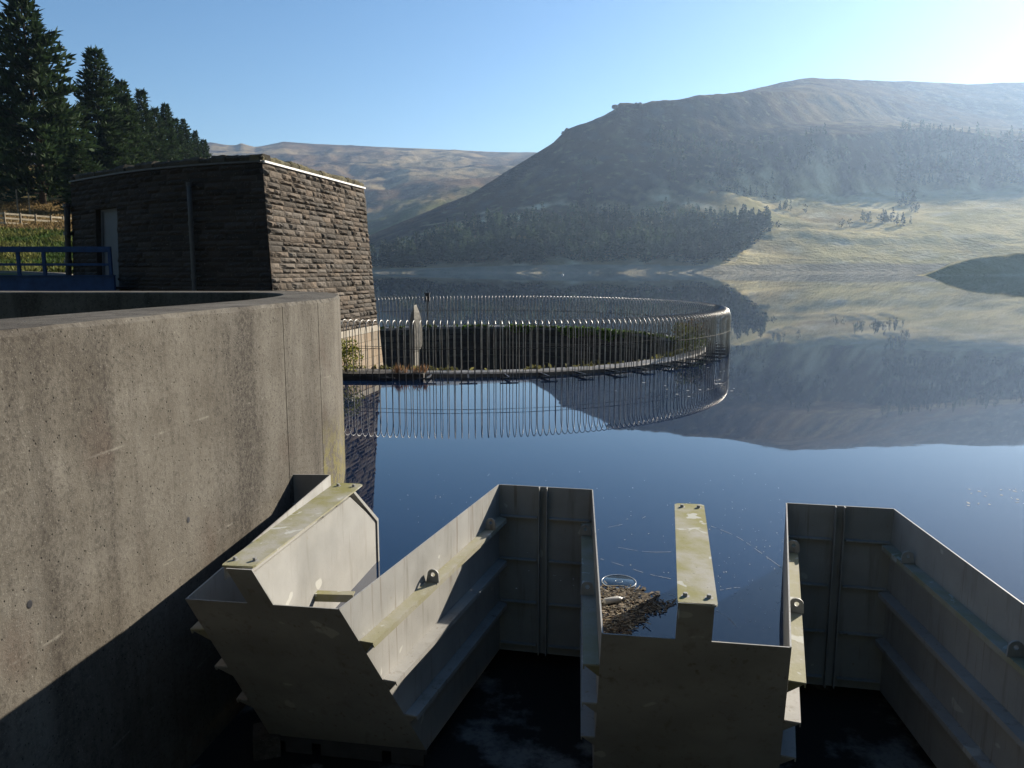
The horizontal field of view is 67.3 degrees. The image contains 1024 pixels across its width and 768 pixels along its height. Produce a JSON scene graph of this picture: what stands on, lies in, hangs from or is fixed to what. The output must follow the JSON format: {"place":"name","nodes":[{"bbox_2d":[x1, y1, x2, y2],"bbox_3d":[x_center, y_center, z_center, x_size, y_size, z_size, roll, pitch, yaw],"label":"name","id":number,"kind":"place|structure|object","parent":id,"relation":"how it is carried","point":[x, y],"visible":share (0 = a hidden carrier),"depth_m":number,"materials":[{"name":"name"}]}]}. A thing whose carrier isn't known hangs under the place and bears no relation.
{"place":"outdoors","nodes":[
{"label":"outdoors","id":0,"kind":"place"},
{"bbox_2d":[0,165,72,274],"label":"bank ground","id":1,"kind":"structure","parent":0,"point":[26,272],"depth_m":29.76,"materials":[{"name":"green plant"}]},
{"bbox_2d":[0,97,25,184],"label":"conifer tree","id":2,"kind":"object","parent":1,"relation":"on","point":[4,163],"visible":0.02,"depth_m":89.13,"materials":[{"name":"green plant"}]},
{"bbox_2d":[15,189,18,213],"bbox_3d":[-41.464,-15.153,64.469,0.167,2.260,0.107,5,10,29],"label":"wire fence post","id":3,"kind":"object","parent":1,"relation":"on","point":[17,201],"visible":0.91,"depth_m":64.43,"materials":[{"name":"brown wood"}]},
{"bbox_2d":[27,193,30,213],"bbox_3d":[-40.477,-14.843,64.514,0.167,2.260,0.107,-5,10,-29],"label":"wire fence post","id":4,"kind":"object","parent":1,"relation":"on","point":[28,196],"visible":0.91,"depth_m":64.45,"materials":[{"name":"brown wood"}]},
{"bbox_2d":[0,212,71,224],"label":"rail fence","id":5,"kind":"object","parent":1,"relation":"on","point":[20,218],"visible":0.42,"depth_m":57.06,"materials":[{"name":"brown wood"}]},
{"bbox_2d":[0,0,109,205],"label":"conifer tree","id":6,"kind":"object","parent":1,"relation":"on","point":[56,117],"visible":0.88,"depth_m":69.25,"materials":[{"name":"green plant"}]},
{"bbox_2d":[31,97,79,173],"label":"conifer tree","id":7,"kind":"object","parent":1,"relation":"on","point":[59,98],"depth_m":93.77,"materials":[{"name":"green plant"}]},
{"bbox_2d":[53,141,100,211],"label":"conifer tree","id":8,"kind":"object","parent":1,"relation":"on","point":[76,163],"visible":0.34,"depth_m":67.26,"materials":[{"name":"green plant"}]},
{"bbox_2d":[72,45,141,168],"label":"conifer tree","id":9,"kind":"object","parent":1,"relation":"on","point":[98,102],"visible":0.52,"depth_m":79.91,"materials":[{"name":"green plant"}]},
{"bbox_2d":[89,119,131,169],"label":"conifer tree","id":10,"kind":"object","parent":1,"relation":"on","point":[114,151],"visible":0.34,"depth_m":80.50,"materials":[{"name":"green plant"}]},
{"bbox_2d":[107,78,147,159],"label":"conifer tree","id":11,"kind":"object","parent":1,"relation":"on","point":[122,84],"visible":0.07,"depth_m":91.55,"materials":[{"name":"green plant"}]},
{"bbox_2d":[117,90,155,163],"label":"conifer tree","id":12,"kind":"object","parent":1,"relation":"on","point":[136,134],"visible":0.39,"depth_m":88.00,"materials":[{"name":"green plant"}]},
{"bbox_2d":[134,87,162,160],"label":"conifer tree","id":13,"kind":"object","parent":1,"relation":"on","point":[147,120],"visible":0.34,"depth_m":103.56,"materials":[{"name":"green plant"}]},
{"bbox_2d":[150,106,175,161],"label":"conifer tree","id":14,"kind":"object","parent":1,"relation":"on","point":[161,138],"visible":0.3,"depth_m":107.82,"materials":[{"name":"green plant"}]},
{"bbox_2d":[157,102,182,160],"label":"conifer tree","id":15,"kind":"object","parent":1,"relation":"on","point":[166,115],"visible":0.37,"depth_m":117.24,"materials":[{"name":"green plant"}]},
{"bbox_2d":[167,117,189,158],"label":"conifer tree","id":16,"kind":"object","parent":1,"relation":"on","point":[180,135],"visible":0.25,"depth_m":125.34,"materials":[{"name":"green plant"}]},
{"bbox_2d":[179,118,196,158],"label":"conifer tree","id":17,"kind":"object","parent":1,"relation":"on","point":[187,134],"visible":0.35,"depth_m":136.75,"materials":[{"name":"green plant"}]},
{"bbox_2d":[191,130,203,157],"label":"conifer tree","id":18,"kind":"object","parent":1,"relation":"on","point":[198,150],"visible":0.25,"depth_m":149.54,"materials":[{"name":"green plant"}]},
{"bbox_2d":[200,139,211,158],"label":"conifer tree","id":19,"kind":"object","parent":1,"relation":"on","point":[204,143],"visible":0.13,"depth_m":164.25,"materials":[{"name":"green plant"}]},
{"bbox_2d":[3,142,536,234],"bbox_3d":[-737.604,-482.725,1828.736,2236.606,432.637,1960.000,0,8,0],"label":"moor hill","id":20,"kind":"structure","parent":0,"point":[402,184],"depth_m":1958.89,"materials":[{"name":"plant"}]},
{"bbox_2d":[0,0,1023,151],"label":"sky","id":21,"kind":"structure","parent":0,"point":[469,75],"materials":[{"name":"blue"}]},
{"bbox_2d":[190,649,936,767],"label":"spillway floor","id":22,"kind":"structure","parent":0,"point":[518,709],"depth_m":7.99,"materials":[{"name":"black concrete"}]},
{"bbox_2d":[0,291,345,767],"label":"concrete wall","id":23,"kind":"structure","parent":22,"relation":"on","point":[158,449],"depth_m":6.66,"materials":[{"name":"concrete"}]},
{"bbox_2d":[252,722,280,761],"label":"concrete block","id":24,"kind":"structure","parent":22,"relation":"on","point":[266,745],"depth_m":7.54,"materials":[{"name":"grey concrete"}]},
{"bbox_2d":[185,474,1023,767],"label":"labyrinth weir","id":25,"kind":"object","parent":22,"relation":"on","point":[919,628],"visible":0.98,"depth_m":6.88,"materials":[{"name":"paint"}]},
{"bbox_2d":[336,273,1023,645],"bbox_3d":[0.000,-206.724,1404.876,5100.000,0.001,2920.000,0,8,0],"label":"reservoir water","id":26,"kind":"structure","parent":0,"point":[902,393],"depth_m":15.91,"materials":[{"name":"blue liquid"}]},
{"bbox_2d":[63,154,382,368],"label":"valve house","id":27,"kind":"structure","parent":26,"relation":"in","point":[258,222],"depth_m":22.27,"materials":[{"name":"stone"}]},
{"bbox_2d":[0,247,127,290],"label":"footbridge","id":28,"kind":"object","parent":27,"relation":"attached to","point":[19,281],"visible":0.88,"depth_m":22.34,"materials":[{"name":"blue paint"}]},
{"bbox_2d":[101,208,118,290],"bbox_3d":[-12.437,-4.122,23.963,1.606,2.630,0.178,7,11,39],"label":"door","id":29,"kind":"structure","parent":27,"relation":"in","point":[109,234],"depth_m":24.03,"materials":[{"name":"grey paint"}]},
{"bbox_2d":[342,370,424,379],"bbox_3d":[-4.498,-0.166,22.862,3.804,0.370,0.830,0,8,0],"label":"timber ledge","id":30,"kind":"object","parent":27,"relation":"attached to","point":[403,376],"visible":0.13,"depth_m":22.52,"materials":[{"name":"brown wood"}]},
{"bbox_2d":[341,337,363,371],"bbox_3d":[-4.947,-0.852,22.896,1.050,1.122,0.976,4,9,22],"label":"water shrub","id":31,"kind":"object","parent":30,"relation":"on","point":[349,350],"visible":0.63,"depth_m":22.79,"materials":[{"name":"green plant"}]},
{"bbox_2d":[393,363,408,372],"bbox_3d":[-3.330,-0.494,22.779,0.576,0.317,0.322,2,9,12],"label":"grass tuft","id":32,"kind":"object","parent":30,"relation":"on","point":[398,368],"visible":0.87,"depth_m":22.75,"materials":[{"name":"brown plant"}]},
{"bbox_2d":[411,365,428,372],"bbox_3d":[-2.733,-0.486,22.786,0.484,0.300,0.375,-3,9,-22],"label":"grass tuft","id":33,"kind":"object","parent":30,"relation":"on","point":[421,368],"visible":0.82,"depth_m":22.75,"materials":[{"name":"brown plant"}]},
{"bbox_2d":[424,293,429,323],"bbox_3d":[-4.693,-3.869,42.798,0.300,2.400,0.300,0,8,0],"label":"marker post","id":34,"kind":"object","parent":26,"relation":"in","point":[427,295],"visible":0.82,"depth_m":42.58,"materials":[{"name":"metal"}]},
{"bbox_2d":[342,325,705,376],"bbox_3d":[-1.860,0.111,32.979,19.740,3.848,19.740,0,8,0],"label":"bellmouth spillway","id":35,"kind":"object","parent":26,"relation":"in","point":[480,359],"visible":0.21,"depth_m":40.70,"materials":[{"name":"stone"}]},
{"bbox_2d":[410,305,421,366],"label":"pointed pier","id":36,"kind":"structure","parent":35,"relation":"in","point":[415,315],"depth_m":35.07,"materials":[{"name":"grey stone"}]},
{"bbox_2d":[349,323,687,370],"bbox_3d":[-0.533,-1.692,33.254,15.965,0.828,18.663,-3,9,-22],"label":"moss","id":37,"kind":"object","parent":35,"relation":"on","point":[570,329],"visible":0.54,"depth_m":38.55,"materials":[{"name":"green plant"}]},
{"bbox_2d":[341,296,730,381],"bbox_3d":[-0.548,-2.424,33.176,18.592,2.088,21.453,-4,9,-23],"label":"bar cage","id":38,"kind":"object","parent":35,"relation":"attached to","point":[711,327],"visible":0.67,"depth_m":24.39,"materials":[{"name":"metal"}]},
{"bbox_2d":[671,320,695,335],"bbox_3d":[7.457,-2.308,33.342,1.242,1.017,1.260,0,8,0],"label":"crest shrub","id":39,"kind":"object","parent":35,"relation":"on","point":[682,326],"visible":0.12,"depth_m":33.17,"materials":[{"name":"green plant"}]},
{"bbox_2d":[671,322,705,351],"bbox_3d":[6.665,-1.758,28.845,1.409,1.257,1.447,0,8,0],"label":"crest shrub","id":40,"kind":"object","parent":35,"relation":"on","point":[688,343],"visible":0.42,"depth_m":28.81,"materials":[{"name":"green plant"}]},
{"bbox_2d":[680,335,705,348],"bbox_3d":[7.101,-1.664,29.929,1.173,0.753,1.120,0,8,0],"label":"crest shrub","id":41,"kind":"object","parent":35,"relation":"on","point":[695,341],"visible":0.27,"depth_m":29.86,"materials":[{"name":"green plant"}]},
{"bbox_2d":[674,317,712,342],"bbox_3d":[7.271,-2.058,30.701,1.642,1.304,1.652,0,8,0],"label":"crest shrub","id":42,"kind":"object","parent":35,"relation":"on","point":[695,326],"visible":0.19,"depth_m":30.55,"materials":[{"name":"green plant"}]},
{"bbox_2d":[602,574,635,588],"bbox_3d":[1.104,2.040,7.944,0.356,0.012,0.356,0,8,0],"label":"round lid","id":43,"kind":"object","parent":26,"relation":"on","point":[621,580],"visible":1,"depth_m":7.94,"materials":[{"name":"clear plastic"}]},
{"bbox_2d":[600,585,676,634],"bbox_3d":[1.162,2.139,7.226,0.766,0.037,1.270,2,9,11],"label":"floating debris","id":44,"kind":"object","parent":26,"relation":"on","point":[635,612],"visible":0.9,"depth_m":7.25,"materials":[{"name":"brown wood"}]},
{"bbox_2d":[603,596,625,604],"bbox_3d":[0.992,2.092,7.447,0.228,0.066,0.064,-3,9,-20],"label":"plastic bottle","id":45,"kind":"object","parent":44,"relation":"on","point":[614,599],"visible":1,"depth_m":7.42,"materials":[{"name":"white plastic"}]},
{"bbox_2d":[468,358,1023,641],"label":"surface foam","id":46,"kind":"object","parent":26,"relation":"on","point":[730,533],"visible":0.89,"depth_m":8.84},
{"bbox_2d":[369,78,1023,272],"bbox_3d":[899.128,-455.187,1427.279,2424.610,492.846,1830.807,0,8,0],"label":"hillside","id":47,"kind":"structure","parent":0,"point":[952,221],"depth_m":932.84,"materials":[{"name":"green plant"}]},
{"bbox_2d":[369,201,772,267],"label":"wood","id":48,"kind":"object","parent":47,"relation":"on","point":[529,240],"visible":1,"depth_m":696.86,"materials":[{"name":"green plant"}]},
{"bbox_2d":[561,102,642,133],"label":"crag rocks","id":49,"kind":"object","parent":47,"relation":"on","point":[614,106],"visible":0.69,"depth_m":1006.06,"materials":[{"name":"stone"}]},
{"bbox_2d":[568,124,919,226],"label":"scattered wood","id":50,"kind":"object","parent":47,"relation":"on","point":[886,217],"visible":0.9,"depth_m":910.56,"materials":[{"name":"green plant"}]},
{"bbox_2d":[804,118,1023,184],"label":"wood","id":51,"kind":"object","parent":47,"relation":"on","point":[903,169],"visible":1,"depth_m":1066.48,"materials":[{"name":"green plant"}]},
{"bbox_2d":[921,253,1023,274],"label":"headland","id":52,"kind":"structure","parent":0,"point":[1011,264],"depth_m":390.23,"materials":[{"name":"green plant"}]}
]}

